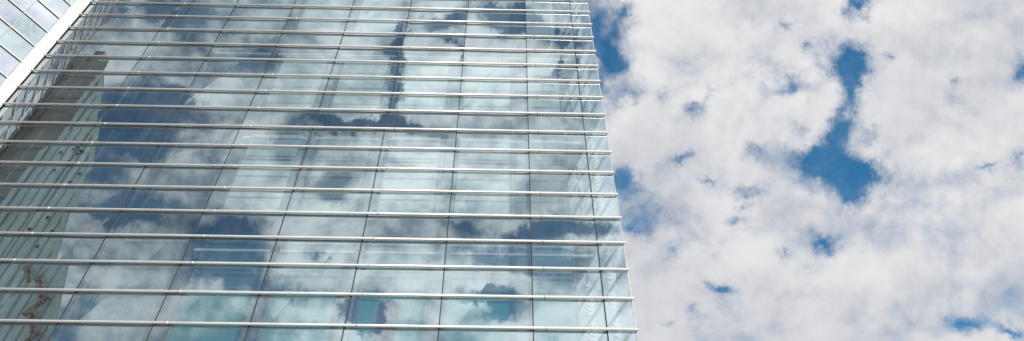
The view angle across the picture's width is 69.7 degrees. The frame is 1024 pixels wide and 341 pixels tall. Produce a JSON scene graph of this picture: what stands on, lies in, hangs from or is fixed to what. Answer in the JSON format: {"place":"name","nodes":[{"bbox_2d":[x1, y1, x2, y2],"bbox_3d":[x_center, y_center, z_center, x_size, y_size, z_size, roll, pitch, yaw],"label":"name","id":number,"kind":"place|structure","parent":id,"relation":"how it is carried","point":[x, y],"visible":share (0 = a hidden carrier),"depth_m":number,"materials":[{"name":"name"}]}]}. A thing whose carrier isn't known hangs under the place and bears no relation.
{"place":"outdoors","nodes":[
{"label":"outdoors","id":0,"kind":"place"},
{"bbox_2d":[0,0,638,340],"bbox_3d":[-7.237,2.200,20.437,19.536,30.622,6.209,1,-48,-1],"label":"glass tower","id":1,"kind":"structure","parent":0,"point":[306,170],"depth_m":18.22,"materials":[{"name":"glass"}]},
{"bbox_2d":[587,0,1023,340],"label":"sky","id":2,"kind":"structure","parent":0,"point":[784,170],"materials":[{"name":"white"}]},
{"label":"ground","id":3,"kind":"structure","parent":0,"visible":0},
{"bbox_2d":[0,0,91,106],"bbox_3d":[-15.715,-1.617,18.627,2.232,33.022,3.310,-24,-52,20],"label":"glass wing","id":4,"kind":"structure","parent":3,"relation":"on","point":[32,32],"depth_m":21.66,"materials":[{"name":"white glass"}]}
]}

